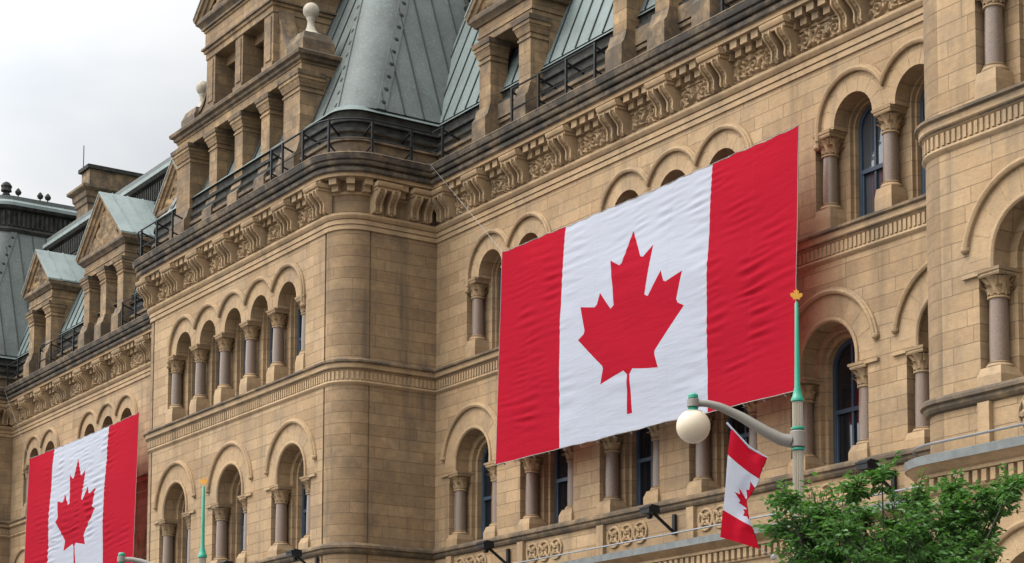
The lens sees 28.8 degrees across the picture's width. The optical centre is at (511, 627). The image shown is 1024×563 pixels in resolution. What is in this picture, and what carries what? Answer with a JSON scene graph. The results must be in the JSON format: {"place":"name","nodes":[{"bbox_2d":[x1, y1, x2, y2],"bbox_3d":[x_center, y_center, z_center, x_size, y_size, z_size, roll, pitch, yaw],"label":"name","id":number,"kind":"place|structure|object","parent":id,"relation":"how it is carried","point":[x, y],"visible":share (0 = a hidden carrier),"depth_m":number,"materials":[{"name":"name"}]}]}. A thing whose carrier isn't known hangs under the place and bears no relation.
{"place":"outdoors","nodes":[
{"label":"outdoors","id":0,"kind":"place"},
{"bbox_2d":[0,0,206,205],"label":"sky","id":1,"kind":"structure","parent":0,"point":[113,79],"materials":[{"name":"white"}]},
{"bbox_2d":[117,477,207,562],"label":"street lamp","id":2,"kind":"object","parent":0,"point":[122,558],"visible":1,"depth_m":32.95,"materials":[{"name":"green metal"}]},
{"bbox_2d":[676,289,805,558],"bbox_3d":[2.662,-0.141,22.752,1.562,7.614,0.395,0,-6,1],"label":"street lamp","id":3,"kind":"object","parent":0,"point":[693,424],"visible":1,"depth_m":22.93,"materials":[{"name":"grey metal"}]},
{"bbox_2d":[720,422,777,559],"bbox_3d":[2.683,-1.536,22.499,0.660,1.552,0.180,1,-6,-7],"label":"flag","id":4,"kind":"object","parent":3,"relation":"hanging from","point":[746,462],"visible":1,"depth_m":22.49,"materials":[{"name":"red fabric"}]},
{"bbox_2d":[752,450,1023,562],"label":"tree","id":5,"kind":"object","parent":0,"point":[828,532],"visible":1,"depth_m":18.75,"materials":[{"name":"green plant"}]},
{"bbox_3d":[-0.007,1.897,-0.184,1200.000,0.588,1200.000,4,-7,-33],"label":"ground","id":6,"kind":"structure","parent":0,"visible":0},
{"bbox_2d":[0,0,1023,562],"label":"stone building","id":7,"kind":"structure","parent":6,"relation":"on","point":[264,298],"depth_m":53.43,"materials":[{"name":"stone"}]},
{"bbox_2d":[4,390,138,562],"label":"flag","id":8,"kind":"object","parent":7,"relation":"attached to","point":[81,499],"visible":1,"depth_m":73.40,"materials":[{"name":"red fabric"}]},
{"bbox_2d":[186,527,187,562],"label":"window","id":9,"kind":"structure","parent":7,"relation":"in","point":[187,527],"depth_m":62.53,"materials":[{"name":"grey glass"}]},
{"bbox_2d":[218,349,219,384],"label":"window","id":10,"kind":"structure","parent":7,"relation":"in","point":[219,349],"depth_m":61.11,"materials":[{"name":"grey glass"}]},
{"bbox_2d":[217,560,233,562],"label":"floodlight","id":11,"kind":"object","parent":7,"relation":"attached to","point":[226,561],"visible":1,"depth_m":56.59,"materials":[{"name":"black metal"}]},
{"bbox_2d":[241,506,243,551],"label":"window","id":12,"kind":"structure","parent":7,"relation":"in","point":[242,514],"depth_m":59.28,"materials":[{"name":"grey glass"}]},
{"bbox_2d":[243,334,245,375],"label":"window","id":13,"kind":"structure","parent":7,"relation":"in","point":[244,334],"depth_m":59.66,"materials":[{"name":"grey glass"}]},
{"bbox_2d":[270,322,272,364],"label":"window","id":14,"kind":"structure","parent":7,"relation":"in","point":[271,329],"depth_m":58.20,"materials":[{"name":"grey glass"}]},
{"bbox_2d":[298,305,301,354],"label":"window","id":15,"kind":"structure","parent":7,"relation":"in","point":[299,310],"depth_m":56.74,"materials":[{"name":"glass"}]},
{"bbox_2d":[285,549,318,562],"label":"floodlight","id":16,"kind":"object","parent":7,"relation":"attached to","point":[296,554],"visible":1,"depth_m":53.27,"materials":[{"name":"black metal"}]},
{"bbox_2d":[302,470,306,537],"bbox_3d":[-5.558,-3.413,55.632,0.085,2.760,1.160,4,-7,-33],"label":"window","id":17,"kind":"structure","parent":7,"relation":"in","point":[304,497],"depth_m":56.03,"materials":[{"name":"grey glass"}]},
{"bbox_2d":[481,446,491,538],"bbox_3d":[-0.475,-3.612,53.390,0.085,2.760,1.160,4,-7,-33],"label":"window","id":18,"kind":"structure","parent":7,"relation":"in","point":[486,480],"depth_m":53.74,"materials":[{"name":"black glass"}]},
{"bbox_2d":[476,540,509,562],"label":"floodlight","id":19,"kind":"object","parent":7,"relation":"attached to","point":[486,546],"visible":1,"depth_m":51.01,"materials":[{"name":"black metal"}]},
{"bbox_2d":[499,270,500,328],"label":"window","id":20,"kind":"structure","parent":7,"relation":"in","point":[500,270],"depth_m":53.54,"materials":[{"name":"grey glass"}]},
{"bbox_2d":[555,448,567,522],"bbox_3d":[1.433,-3.884,50.517,0.085,2.760,1.160,4,-7,-33],"label":"window","id":21,"kind":"structure","parent":7,"relation":"in","point":[561,467],"depth_m":50.83,"materials":[{"name":"black glass"}]},
{"bbox_2d":[429,124,798,464],"bbox_3d":[1.719,-8.758,47.598,0.328,9.168,15.428,4,-7,-32],"label":"flag","id":22,"kind":"object","parent":7,"relation":"attached to","point":[659,305],"visible":0.98,"depth_m":44.94,"materials":[{"name":"red fabric"}]},
{"bbox_2d":[636,426,652,505],"bbox_3d":[3.341,-4.156,47.643,0.085,2.760,1.160,4,-7,-33],"label":"window","id":23,"kind":"structure","parent":7,"relation":"in","point":[644,445],"depth_m":47.93,"materials":[{"name":"black glass"}]},
{"bbox_2d":[639,504,676,534],"bbox_3d":[3.315,-2.433,45.414,0.860,0.640,0.451,4,-7,-33],"label":"floodlight","id":24,"kind":"object","parent":7,"relation":"attached to","point":[650,510],"visible":1,"depth_m":45.29,"materials":[{"name":"black metal"}]},
{"bbox_2d":[728,402,748,444],"bbox_3d":[5.249,-4.428,44.769,0.085,2.760,1.160,4,-7,-33],"label":"window","id":25,"kind":"structure","parent":7,"relation":"in","point":[739,427],"depth_m":45.01,"materials":[{"name":"black glass"}]},
{"bbox_2d":[833,339,858,463],"bbox_3d":[7.156,-4.700,41.896,0.085,2.760,1.160,4,-7,-33],"label":"window","id":26,"kind":"structure","parent":7,"relation":"in","point":[845,390],"depth_m":42.15,"materials":[{"name":"black glass"}]},
{"bbox_2d":[858,105,882,216],"bbox_3d":[7.587,-9.676,41.641,0.085,2.600,0.940,4,-7,-33],"label":"window","id":27,"kind":"structure","parent":7,"relation":"in","point":[870,137],"depth_m":41.84,"materials":[{"name":"glass"}]},
{"bbox_2d":[855,458,896,492],"bbox_3d":[7.202,-2.967,39.557,0.860,0.640,0.451,4,-7,-33],"label":"floodlight","id":28,"kind":"object","parent":7,"relation":"attached to","point":[869,464],"visible":0.56,"depth_m":39.34,"materials":[{"name":"black metal"}]},
{"bbox_2d":[920,90,925,194],"bbox_3d":[8.580,-9.818,40.146,0.085,2.600,0.940,4,-7,-33],"label":"window","id":29,"kind":"structure","parent":7,"relation":"in","point":[922,102],"depth_m":40.48,"materials":[{"name":"grey glass"}]}
]}

